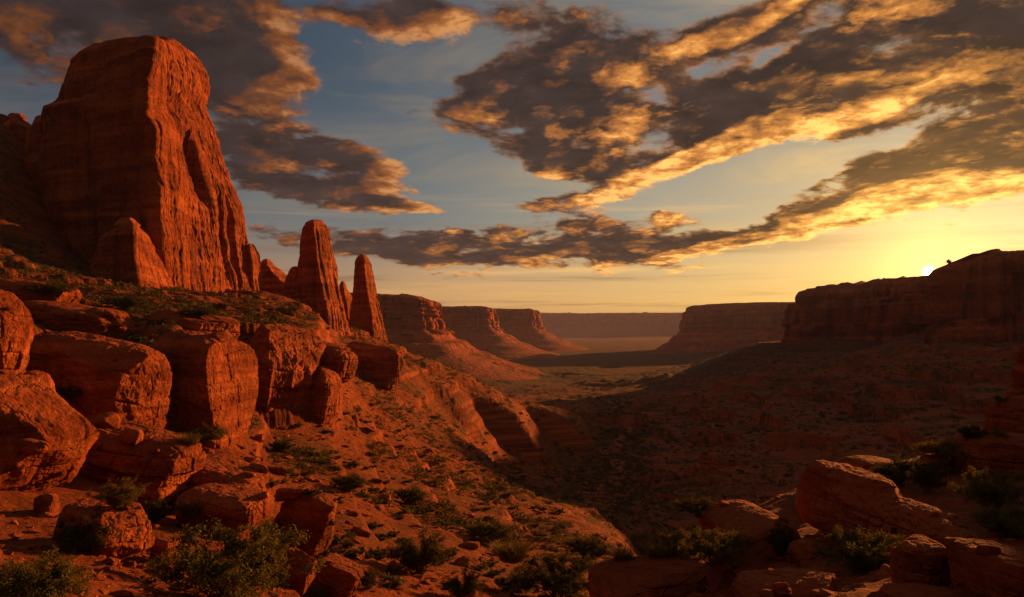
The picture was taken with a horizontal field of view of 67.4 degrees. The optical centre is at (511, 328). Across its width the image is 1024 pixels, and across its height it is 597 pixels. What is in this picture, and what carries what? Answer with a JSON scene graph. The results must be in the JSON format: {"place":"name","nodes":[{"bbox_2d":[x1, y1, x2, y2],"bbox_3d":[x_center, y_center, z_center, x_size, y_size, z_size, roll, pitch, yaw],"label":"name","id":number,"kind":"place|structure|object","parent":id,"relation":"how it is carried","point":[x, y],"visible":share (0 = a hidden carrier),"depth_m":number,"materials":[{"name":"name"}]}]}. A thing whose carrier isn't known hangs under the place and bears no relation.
{"place":"outdoors","nodes":[
{"label":"outdoors","id":0,"kind":"place"},
{"bbox_2d":[0,114,1023,596],"bbox_3d":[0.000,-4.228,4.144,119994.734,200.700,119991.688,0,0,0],"label":"ground","id":1,"kind":"structure","parent":0,"point":[614,366],"depth_m":264.09,"materials":[{"name":"soil"}]},
{"bbox_2d":[0,289,33,374],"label":"boulder","id":2,"kind":"object","parent":1,"relation":"on","point":[16,330],"visible":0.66,"depth_m":33.71,"materials":[{"name":"stone"}]},
{"bbox_2d":[3,113,31,142],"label":"rock outcrop","id":3,"kind":"object","parent":1,"relation":"on","point":[18,124],"visible":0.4,"depth_m":239.47,"materials":[{"name":"stone"}]},
{"bbox_2d":[24,115,42,191],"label":"rock outcrop","id":4,"kind":"object","parent":1,"relation":"on","point":[33,142],"visible":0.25,"depth_m":213.89,"materials":[{"name":"stone"}]},
{"bbox_2d":[22,370,55,391],"bbox_3d":[-21.757,3.006,35.014,1.601,2.197,1.604,0,0,0],"label":"boulder","id":5,"kind":"object","parent":1,"relation":"on","point":[45,378],"visible":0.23,"depth_m":34.93,"materials":[{"name":"stone"}]},
{"bbox_2d":[0,278,81,303],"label":"sandstone ledge","id":6,"kind":"object","parent":1,"relation":"on","point":[14,285],"visible":0.29,"depth_m":70.74,"materials":[{"name":"red stone"}]},
{"bbox_2d":[33,493,59,514],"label":"boulder","id":7,"kind":"object","parent":1,"relation":"on","point":[48,502],"visible":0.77,"depth_m":18.62,"materials":[{"name":"stone"}]},
{"bbox_2d":[0,544,94,596],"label":"shrub","id":8,"kind":"object","parent":1,"relation":"on","point":[36,578],"visible":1,"depth_m":10.05,"materials":[{"name":"green plant"}]},
{"bbox_2d":[20,280,77,294],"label":"shrub","id":9,"kind":"object","parent":1,"relation":"on","point":[46,288],"visible":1,"depth_m":70.12,"materials":[{"name":"green plant"}]},
{"bbox_2d":[0,373,99,491],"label":"boulder","id":10,"kind":"object","parent":1,"relation":"on","point":[35,407],"visible":0.96,"depth_m":21.51,"materials":[{"name":"stone"}]},
{"bbox_2d":[13,438,48,453],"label":"stone","id":11,"kind":"object","parent":10,"relation":"on","point":[30,445],"visible":0.97,"depth_m":20.42,"materials":[{"name":"stone"}]},
{"bbox_2d":[22,300,135,337],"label":"sandstone ledge","id":12,"kind":"object","parent":1,"relation":"on","point":[54,316],"visible":0.38,"depth_m":59.00,"materials":[{"name":"red stone"}]},
{"bbox_2d":[27,331,171,428],"bbox_3d":[-22.117,3.183,40.783,7.034,6.089,5.126,0,0,15],"label":"boulder","id":13,"kind":"object","parent":1,"relation":"on","point":[105,383],"visible":0.59,"depth_m":38.95,"materials":[{"name":"red stone"}]},
{"bbox_2d":[55,380,80,402],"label":"shrub","id":14,"kind":"object","parent":13,"relation":"on","point":[66,394],"visible":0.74,"depth_m":37.94,"materials":[{"name":"green plant"}]},
{"bbox_2d":[54,495,154,559],"bbox_3d":[-8.529,4.207,16.195,1.741,1.251,1.760,0,0,14],"label":"boulder","id":15,"kind":"object","parent":1,"relation":"on","point":[133,522],"visible":0.66,"depth_m":15.65,"materials":[{"name":"stone"}]},
{"bbox_2d":[51,505,121,555],"bbox_3d":[-8.513,4.061,15.406,1.263,0.959,1.460,0,0,-31],"label":"shrub","id":16,"kind":"object","parent":15,"relation":"on","point":[77,541],"visible":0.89,"depth_m":15.13,"materials":[{"name":"green plant"}]},
{"bbox_2d":[84,475,151,510],"bbox_3d":[-8.131,3.429,15.858,1.224,0.814,1.143,0,0,0],"label":"shrub","id":17,"kind":"object","parent":15,"relation":"on","point":[123,496],"visible":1,"depth_m":15.79,"materials":[{"name":"green plant"}]},
{"bbox_2d":[85,307,135,338],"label":"sandstone ledge","id":18,"kind":"object","parent":1,"relation":"on","point":[121,322],"visible":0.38,"depth_m":60.27,"materials":[{"name":"red stone"}]},
{"bbox_2d":[110,589,133,596],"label":"stone","id":19,"kind":"object","parent":1,"relation":"on","point":[124,593],"visible":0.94,"depth_m":12.49,"materials":[{"name":"stone"}]},
{"bbox_2d":[100,292,150,309],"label":"shrub","id":20,"kind":"object","parent":1,"relation":"on","point":[126,303],"visible":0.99,"depth_m":81.28,"materials":[{"name":"green plant"}]},
{"bbox_2d":[89,218,172,288],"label":"rock buttress","id":21,"kind":"object","parent":1,"relation":"on","point":[125,252],"visible":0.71,"depth_m":155.01,"materials":[{"name":"stone"}]},
{"bbox_2d":[78,418,205,504],"bbox_3d":[-13.552,4.606,27.116,5.194,2.836,3.430,0,0,0],"label":"sandstone ledge","id":22,"kind":"object","parent":1,"relation":"on","point":[170,468],"visible":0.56,"depth_m":25.81,"materials":[{"name":"red stone"}]},
{"bbox_2d":[87,412,120,428],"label":"stone","id":23,"kind":"object","parent":22,"relation":"on","point":[109,420],"visible":0.76,"depth_m":26.58,"materials":[{"name":"stone"}]},
{"bbox_2d":[119,428,143,445],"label":"stone","id":24,"kind":"object","parent":22,"relation":"on","point":[131,436],"visible":0.96,"depth_m":25.92,"materials":[{"name":"stone"}]},
{"bbox_2d":[172,431,207,445],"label":"grass tuft","id":25,"kind":"object","parent":22,"relation":"on","point":[189,440],"visible":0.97,"depth_m":27.02,"materials":[{"name":"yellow plant"}]},
{"bbox_2d":[39,35,258,292],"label":"butte","id":26,"kind":"object","parent":1,"relation":"on","point":[128,128],"visible":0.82,"depth_m":192.28,"materials":[{"name":"stone"}]},
{"bbox_2d":[141,496,173,522],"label":"shrub","id":27,"kind":"object","parent":1,"relation":"on","point":[155,512],"visible":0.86,"depth_m":23.27,"materials":[{"name":"green plant"}]},
{"bbox_2d":[149,534,180,567],"bbox_3d":[-7.844,5.119,17.420,0.611,0.805,0.634,0,0,9],"label":"boulder","id":28,"kind":"object","parent":1,"relation":"on","point":[159,546],"visible":0.46,"depth_m":17.18,"materials":[{"name":"stone"}]},
{"bbox_2d":[169,495,204,515],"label":"shrub","id":29,"kind":"object","parent":1,"relation":"on","point":[189,510],"visible":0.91,"depth_m":23.75,"materials":[{"name":"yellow plant"}]},
{"bbox_2d":[140,309,240,338],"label":"sandstone ledge","id":30,"kind":"object","parent":1,"relation":"on","point":[211,323],"visible":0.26,"depth_m":65.88,"materials":[{"name":"red stone"}]},
{"bbox_2d":[175,306,218,317],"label":"shrub","id":31,"kind":"object","parent":30,"relation":"on","point":[198,312],"visible":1,"depth_m":65.75,"materials":[{"name":"green plant"}]},
{"bbox_2d":[178,422,229,445],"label":"shrub","id":32,"kind":"object","parent":1,"relation":"on","point":[212,437],"visible":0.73,"depth_m":43.18,"materials":[{"name":"green plant"}]},
{"bbox_2d":[151,329,258,448],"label":"boulder","id":33,"kind":"object","parent":1,"relation":"on","point":[214,381],"visible":0.62,"depth_m":44.31,"materials":[{"name":"red stone"}]},
{"bbox_2d":[209,330,230,340],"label":"stone","id":34,"kind":"object","parent":33,"relation":"on","point":[222,335],"visible":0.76,"depth_m":45.72,"materials":[{"name":"stone"}]},
{"bbox_2d":[175,483,274,538],"bbox_3d":[-9.309,6.038,24.961,2.858,1.857,2.285,0,0,12],"label":"sandstone ledge","id":35,"kind":"object","parent":1,"relation":"on","point":[230,506],"visible":0.62,"depth_m":24.08,"materials":[{"name":"red stone"}]},
{"bbox_2d":[170,454,279,502],"bbox_3d":[-11.032,6.203,28.915,4.126,2.635,3.220,0,0,13],"label":"rock slab","id":36,"kind":"object","parent":1,"relation":"on","point":[222,470],"visible":0.17,"depth_m":28.09,"materials":[{"name":"stone"}]},
{"bbox_2d":[139,514,326,596],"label":"shrub","id":37,"kind":"object","parent":1,"relation":"on","point":[232,576],"visible":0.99,"depth_m":14.86,"materials":[{"name":"green plant"}]},
{"bbox_2d":[246,244,262,290],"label":"rock pillar","id":38,"kind":"object","parent":1,"relation":"on","point":[254,262],"visible":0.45,"depth_m":240.30,"materials":[{"name":"stone"}]},
{"bbox_2d":[261,259,286,294],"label":"rock outcrop","id":39,"kind":"object","parent":1,"relation":"on","point":[273,277],"visible":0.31,"depth_m":311.56,"materials":[{"name":"stone"}]},
{"bbox_2d":[267,466,286,475],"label":"stone","id":40,"kind":"object","parent":1,"relation":"on","point":[279,470],"visible":0.68,"depth_m":49.38,"materials":[{"name":"stone"}]},
{"bbox_2d":[267,437,295,451],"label":"shrub","id":41,"kind":"object","parent":1,"relation":"on","point":[282,446],"visible":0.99,"depth_m":57.84,"materials":[{"name":"green plant"}]},
{"bbox_2d":[249,322,325,408],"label":"boulder","id":42,"kind":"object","parent":1,"relation":"on","point":[289,359],"visible":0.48,"depth_m":72.93,"materials":[{"name":"stone"}]},
{"bbox_2d":[281,266,297,299],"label":"rock pillar","id":43,"kind":"object","parent":1,"relation":"on","point":[289,286],"visible":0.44,"depth_m":273.95,"materials":[{"name":"stone"}]},
{"bbox_2d":[269,546,316,596],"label":"boulder","id":44,"kind":"object","parent":1,"relation":"on","point":[300,583],"visible":0.47,"depth_m":20.33,"materials":[{"name":"stone"}]},
{"bbox_2d":[273,485,335,557],"bbox_3d":[-8.414,8.056,30.872,3.154,3.386,1.654,0,0,24],"label":"rock slab","id":45,"kind":"object","parent":1,"relation":"on","point":[299,514],"visible":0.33,"depth_m":30.11,"materials":[{"name":"stone"}]},
{"bbox_2d":[273,487,305,501],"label":"stone","id":46,"kind":"object","parent":45,"relation":"on","point":[286,494],"visible":0.85,"depth_m":30.51,"materials":[{"name":"stone"}]},
{"bbox_2d":[309,493,337,517],"bbox_3d":[-7.359,6.844,30.017,1.055,0.697,1.526,11,10,-11],"label":"stone","id":47,"kind":"object","parent":45,"relation":"on","point":[323,505],"visible":0.99,"depth_m":29.47,"materials":[{"name":"stone"}]},
{"bbox_2d":[294,219,351,336],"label":"rock spire","id":48,"kind":"object","parent":1,"relation":"on","point":[317,290],"visible":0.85,"depth_m":265.56,"materials":[{"name":"stone"}]},
{"bbox_2d":[309,365,342,427],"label":"boulder","id":49,"kind":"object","parent":1,"relation":"on","point":[326,397],"visible":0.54,"depth_m":75.61,"materials":[{"name":"stone"}]},
{"bbox_2d":[309,553,362,596],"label":"boulder","id":50,"kind":"object","parent":1,"relation":"on","point":[340,576],"visible":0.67,"depth_m":21.54,"materials":[{"name":"stone"}]},
{"bbox_2d":[320,340,357,383],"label":"rock cliff","id":51,"kind":"structure","parent":1,"relation":"on","point":[341,361],"depth_m":79.22,"materials":[{"name":"stone"}]},
{"bbox_2d":[339,281,351,323],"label":"rock outcrop","id":52,"kind":"object","parent":1,"relation":"on","point":[346,295],"visible":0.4,"depth_m":346.20,"materials":[{"name":"stone"}]},
{"bbox_2d":[329,470,369,492],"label":"shrub","id":53,"kind":"object","parent":1,"relation":"on","point":[348,484],"visible":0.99,"depth_m":49.69,"materials":[{"name":"green plant"}]},
{"bbox_2d":[352,526,370,537],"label":"stone","id":54,"kind":"object","parent":1,"relation":"on","point":[364,531],"visible":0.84,"depth_m":37.52,"materials":[{"name":"stone"}]},
{"bbox_2d":[348,254,387,341],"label":"rock spire","id":55,"kind":"object","parent":1,"relation":"on","point":[365,312],"visible":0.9,"depth_m":327.85,"materials":[{"name":"stone"}]},
{"bbox_2d":[358,568,382,589],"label":"shrub","id":56,"kind":"object","parent":1,"relation":"on","point":[368,580],"visible":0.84,"depth_m":24.55,"materials":[{"name":"green plant"}]},
{"bbox_2d":[346,341,403,390],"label":"boulder","id":57,"kind":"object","parent":1,"relation":"on","point":[380,365],"visible":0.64,"depth_m":216.61,"materials":[{"name":"stone"}]},
{"bbox_2d":[379,572,405,588],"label":"scrub bush","id":58,"kind":"object","parent":1,"relation":"on","point":[394,581],"visible":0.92,"depth_m":26.57,"materials":[{"name":"green plant"}]},
{"bbox_2d":[384,563,407,575],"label":"scrub bush","id":59,"kind":"object","parent":1,"relation":"on","point":[397,570],"visible":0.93,"depth_m":29.69,"materials":[{"name":"green plant"}]},
{"bbox_2d":[392,484,429,504],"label":"shrub","id":60,"kind":"object","parent":1,"relation":"on","point":[409,496],"visible":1,"depth_m":64.69,"materials":[{"name":"green plant"}]},
{"bbox_2d":[376,526,455,573],"bbox_3d":[-3.945,9.159,31.706,3.207,2.040,3.354,0,0,0],"label":"shrub","id":61,"kind":"object","parent":1,"relation":"on","point":[410,555],"visible":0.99,"depth_m":31.22,"materials":[{"name":"green plant"}]},
{"bbox_2d":[350,292,547,380],"bbox_3d":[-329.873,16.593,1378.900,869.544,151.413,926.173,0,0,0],"label":"mesa","id":62,"kind":"structure","parent":1,"relation":"on","point":[414,324],"depth_m":1171.17,"materials":[{"name":"stone"}]},
{"bbox_2d":[434,566,485,596],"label":"shrub","id":63,"kind":"object","parent":1,"relation":"on","point":[456,586],"visible":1,"depth_m":27.88,"materials":[{"name":"green plant"}]},
{"bbox_2d":[454,555,479,568],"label":"stone","id":64,"kind":"object","parent":1,"relation":"on","point":[467,561],"visible":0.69,"depth_m":39.33,"materials":[{"name":"stone"}]},
{"bbox_2d":[477,579,499,593],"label":"stone","id":65,"kind":"object","parent":1,"relation":"on","point":[490,586],"visible":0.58,"depth_m":33.29,"materials":[{"name":"stone"}]},
{"bbox_2d":[464,519,515,543],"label":"shrub","id":66,"kind":"object","parent":1,"relation":"on","point":[485,532],"visible":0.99,"depth_m":54.78,"materials":[{"name":"green plant"}]},
{"bbox_2d":[441,306,560,359],"bbox_3d":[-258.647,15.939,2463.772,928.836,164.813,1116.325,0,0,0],"label":"mesa","id":67,"kind":"structure","parent":1,"relation":"on","point":[478,328],"depth_m":2165.23,"materials":[{"name":"stone"}]},
{"bbox_2d":[0,151,1019,559],"bbox_3d":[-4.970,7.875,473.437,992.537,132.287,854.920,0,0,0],"label":"ground scrub","id":68,"kind":"object","parent":1,"relation":"on","point":[442,519],"visible":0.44,"depth_m":160.60,"materials":[{"name":"green plant"}]},
{"bbox_2d":[0,126,1023,596],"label":"rubble","id":69,"kind":"object","parent":1,"relation":"on","point":[136,574],"visible":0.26,"depth_m":31.85,"materials":[{"name":"stone"}]},
{"bbox_2d":[488,535,536,563],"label":"grass tuft","id":70,"kind":"object","parent":1,"relation":"on","point":[509,557],"visible":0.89,"depth_m":29.80,"materials":[{"name":"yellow plant"}]},
{"bbox_2d":[493,308,590,350],"bbox_3d":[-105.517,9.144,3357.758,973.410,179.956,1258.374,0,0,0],"label":"mesa","id":71,"kind":"structure","parent":1,"relation":"on","point":[524,325],"depth_m":2987.00,"materials":[{"name":"stone"}]},
{"bbox_2d":[507,549,596,596],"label":"shrub","id":72,"kind":"object","parent":1,"relation":"on","point":[554,581],"visible":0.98,"depth_m":34.49,"materials":[{"name":"green plant"}]},
{"bbox_2d":[557,533,615,561],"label":"shrub","id":73,"kind":"object","parent":1,"relation":"on","point":[582,546],"visible":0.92,"depth_m":59.31,"materials":[{"name":"green plant"}]},
{"bbox_2d":[540,312,682,338],"bbox_3d":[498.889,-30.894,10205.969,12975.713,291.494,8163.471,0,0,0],"label":"plateau","id":74,"kind":"structure","parent":1,"relation":"on","point":[613,325],"depth_m":7867.30,"materials":[{"name":"brown stone"}]},
{"bbox_2d":[628,529,652,554],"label":"shrub","id":75,"kind":"object","parent":1,"relation":"on","point":[636,538],"visible":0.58,"depth_m":118.00,"materials":[{"name":"green plant"}]},
{"bbox_2d":[587,554,708,596],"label":"boulder","id":76,"kind":"object","parent":1,"relation":"on","point":[672,575],"visible":0.9,"depth_m":18.70,"materials":[{"name":"stone"}]},
{"bbox_2d":[609,541,639,560],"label":"grass tuft","id":77,"kind":"object","parent":76,"relation":"on","point":[619,554],"visible":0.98,"depth_m":19.81,"materials":[{"name":"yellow plant"}]},
{"bbox_2d":[637,537,679,558],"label":"grass tuft","id":78,"kind":"object","parent":76,"relation":"on","point":[658,551],"visible":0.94,"depth_m":19.80,"materials":[{"name":"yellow plant"}]},
{"bbox_2d":[638,527,703,559],"bbox_3d":[4.408,5.679,20.353,1.480,0.749,1.712,0,0,-31],"label":"shrub","id":79,"kind":"object","parent":76,"relation":"on","point":[673,539],"visible":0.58,"depth_m":20.37,"materials":[{"name":"green plant"}]},
{"bbox_2d":[677,526,755,568],"bbox_3d":[4.751,5.146,18.073,1.769,0.994,1.854,0,0,0],"label":"shrub","id":80,"kind":"object","parent":1,"relation":"on","point":[709,548],"visible":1,"depth_m":17.94,"materials":[{"name":"green plant"}]},
{"bbox_2d":[647,302,795,353],"bbox_3d":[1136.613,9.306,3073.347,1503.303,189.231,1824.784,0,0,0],"label":"mesa","id":81,"kind":"structure","parent":1,"relation":"on","point":[714,327],"depth_m":2400.23,"materials":[{"name":"stone"}]},
{"bbox_2d":[698,499,800,567],"bbox_3d":[6.523,5.817,21.322,1.922,1.608,4.411,0,0,-6],"label":"rock slab","id":82,"kind":"object","parent":1,"relation":"on","point":[743,515],"visible":0.42,"depth_m":20.47,"materials":[{"name":"stone"}]},
{"bbox_2d":[667,494,717,517],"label":"shrub","id":83,"kind":"object","parent":82,"relation":"on","point":[695,507],"visible":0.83,"depth_m":22.71,"materials":[{"name":"green plant"}]},
{"bbox_2d":[718,528,757,548],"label":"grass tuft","id":84,"kind":"object","parent":82,"relation":"on","point":[740,544],"visible":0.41,"depth_m":19.42,"materials":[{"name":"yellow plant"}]},
{"bbox_2d":[758,519,799,556],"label":"shrub","id":85,"kind":"object","parent":1,"relation":"on","point":[782,544],"visible":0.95,"depth_m":19.34,"materials":[{"name":"green plant"}]},
{"bbox_2d":[725,567,839,596],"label":"rock slab","id":86,"kind":"object","parent":1,"relation":"on","point":[803,582],"visible":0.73,"depth_m":13.91,"materials":[{"name":"stone"}]},
{"bbox_2d":[787,538,823,563],"bbox_3d":[7.084,5.396,18.509,0.778,0.562,0.790,0,0,-15],"label":"rock slab","id":87,"kind":"object","parent":1,"relation":"on","point":[799,550],"visible":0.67,"depth_m":18.31,"materials":[{"name":"stone"}]},
{"bbox_2d":[795,460,903,547],"bbox_3d":[8.696,4.509,19.577,1.547,1.980,4.480,0,0,-7],"label":"boulder","id":88,"kind":"object","parent":1,"relation":"on","point":[831,495],"visible":0.74,"depth_m":18.96,"materials":[{"name":"red stone"}]},
{"bbox_2d":[781,275,930,342],"bbox_3d":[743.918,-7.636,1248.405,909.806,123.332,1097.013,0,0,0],"label":"mesa","id":89,"kind":"structure","parent":1,"relation":"on","point":[882,310],"depth_m":913.64,"materials":[{"name":"stone"}]},
{"bbox_2d":[811,523,906,573],"bbox_3d":[6.985,4.467,15.410,1.848,1.059,1.936,0,0,0],"label":"shrub","id":90,"kind":"object","parent":1,"relation":"on","point":[867,555],"visible":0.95,"depth_m":15.35,"materials":[{"name":"green plant"}]},
{"bbox_2d":[840,455,900,470],"bbox_3d":[14.891,5.658,31.831,1.860,0.594,2.792,0,0,0],"label":"rock slab","id":91,"kind":"object","parent":1,"relation":"on","point":[864,462],"visible":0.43,"depth_m":31.53,"materials":[{"name":"stone"}]},
{"bbox_2d":[868,453,928,484],"bbox_3d":[12.674,4.682,25.494,1.979,1.142,2.070,0,0,0],"label":"shrub","id":92,"kind":"object","parent":1,"relation":"on","point":[896,476],"visible":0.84,"depth_m":25.26,"materials":[{"name":"green plant"}]},
{"bbox_2d":[879,583,957,596],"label":"rock slab","id":93,"kind":"object","parent":1,"relation":"on","point":[905,590],"visible":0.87,"depth_m":11.67,"materials":[{"name":"stone"}]},
{"bbox_2d":[889,534,950,585],"bbox_3d":[6.784,4.016,12.749,0.826,1.009,1.056,0,0,0],"label":"boulder","id":94,"kind":"object","parent":1,"relation":"on","point":[918,559],"visible":0.59,"depth_m":12.38,"materials":[{"name":"brown stone"}]},
{"bbox_2d":[905,456,951,492],"bbox_3d":[12.685,4.488,23.487,1.187,1.293,1.244,0,0,0],"label":"shrub","id":95,"kind":"object","parent":1,"relation":"on","point":[925,480],"visible":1,"depth_m":23.37,"materials":[{"name":"green plant"}]},
{"bbox_2d":[892,498,977,541],"bbox_3d":[9.075,4.379,16.928,0.980,0.847,3.125,0,0,0],"label":"rock slab","id":96,"kind":"object","parent":1,"relation":"on","point":[910,516],"visible":0.45,"depth_m":16.46,"materials":[{"name":"stone"}]},
{"bbox_2d":[919,454,955,473],"bbox_3d":[15.108,4.922,27.372,1.142,0.853,1.172,0,0,0],"label":"boulder","id":97,"kind":"object","parent":1,"relation":"on","point":[932,457],"visible":0.35,"depth_m":26.98,"materials":[{"name":"stone"}]},
{"bbox_2d":[907,437,963,459],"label":"shrub","id":98,"kind":"object","parent":97,"relation":"on","point":[943,450],"visible":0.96,"depth_m":27.00,"materials":[{"name":"green plant"}]},
{"bbox_2d":[953,424,989,436],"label":"shrub","id":99,"kind":"object","parent":1,"relation":"on","point":[971,430],"visible":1,"depth_m":26.87,"materials":[{"name":"green plant"}]},
{"bbox_2d":[920,249,1023,343],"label":"mesa","id":100,"kind":"structure","parent":1,"relation":"on","point":[976,298],"depth_m":602.59,"materials":[{"name":"stone"}]},
{"bbox_2d":[943,537,1023,596],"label":"boulder","id":101,"kind":"object","parent":1,"relation":"on","point":[995,575],"visible":0.85,"depth_m":11.22,"materials":[{"name":"brown stone"}]},
{"bbox_2d":[976,544,1001,554],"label":"stone","id":102,"kind":"object","parent":101,"relation":"on","point":[984,549],"visible":0.9,"depth_m":11.20,"materials":[{"name":"stone"}]},
{"bbox_2d":[947,465,1023,511],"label":"shrub","id":103,"kind":"object","parent":1,"relation":"on","point":[981,491],"visible":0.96,"depth_m":18.28,"materials":[{"name":"green plant"}]},
{"bbox_2d":[951,432,1023,476],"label":"boulder","id":104,"kind":"object","parent":1,"relation":"on","point":[992,451],"visible":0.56,"depth_m":25.88,"materials":[{"name":"stone"}]},
{"bbox_2d":[962,498,1023,537],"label":"shrub","id":105,"kind":"object","parent":1,"relation":"on","point":[1010,523],"visible":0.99,"depth_m":15.61,"materials":[{"name":"green plant"}]},
{"bbox_2d":[982,395,1023,433],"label":"boulder","id":106,"kind":"object","parent":1,"relation":"on","point":[1007,415],"visible":0.38,"depth_m":29.01,"materials":[{"name":"stone"}]},
{"bbox_2d":[1004,345,1023,397],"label":"rock tower","id":107,"kind":"structure","parent":1,"relation":"on","point":[1017,381],"depth_m":46.68,"materials":[{"name":"stone"}]},
{"bbox_2d":[0,0,1023,312],"label":"sky","id":108,"kind":"structure","parent":0,"point":[544,156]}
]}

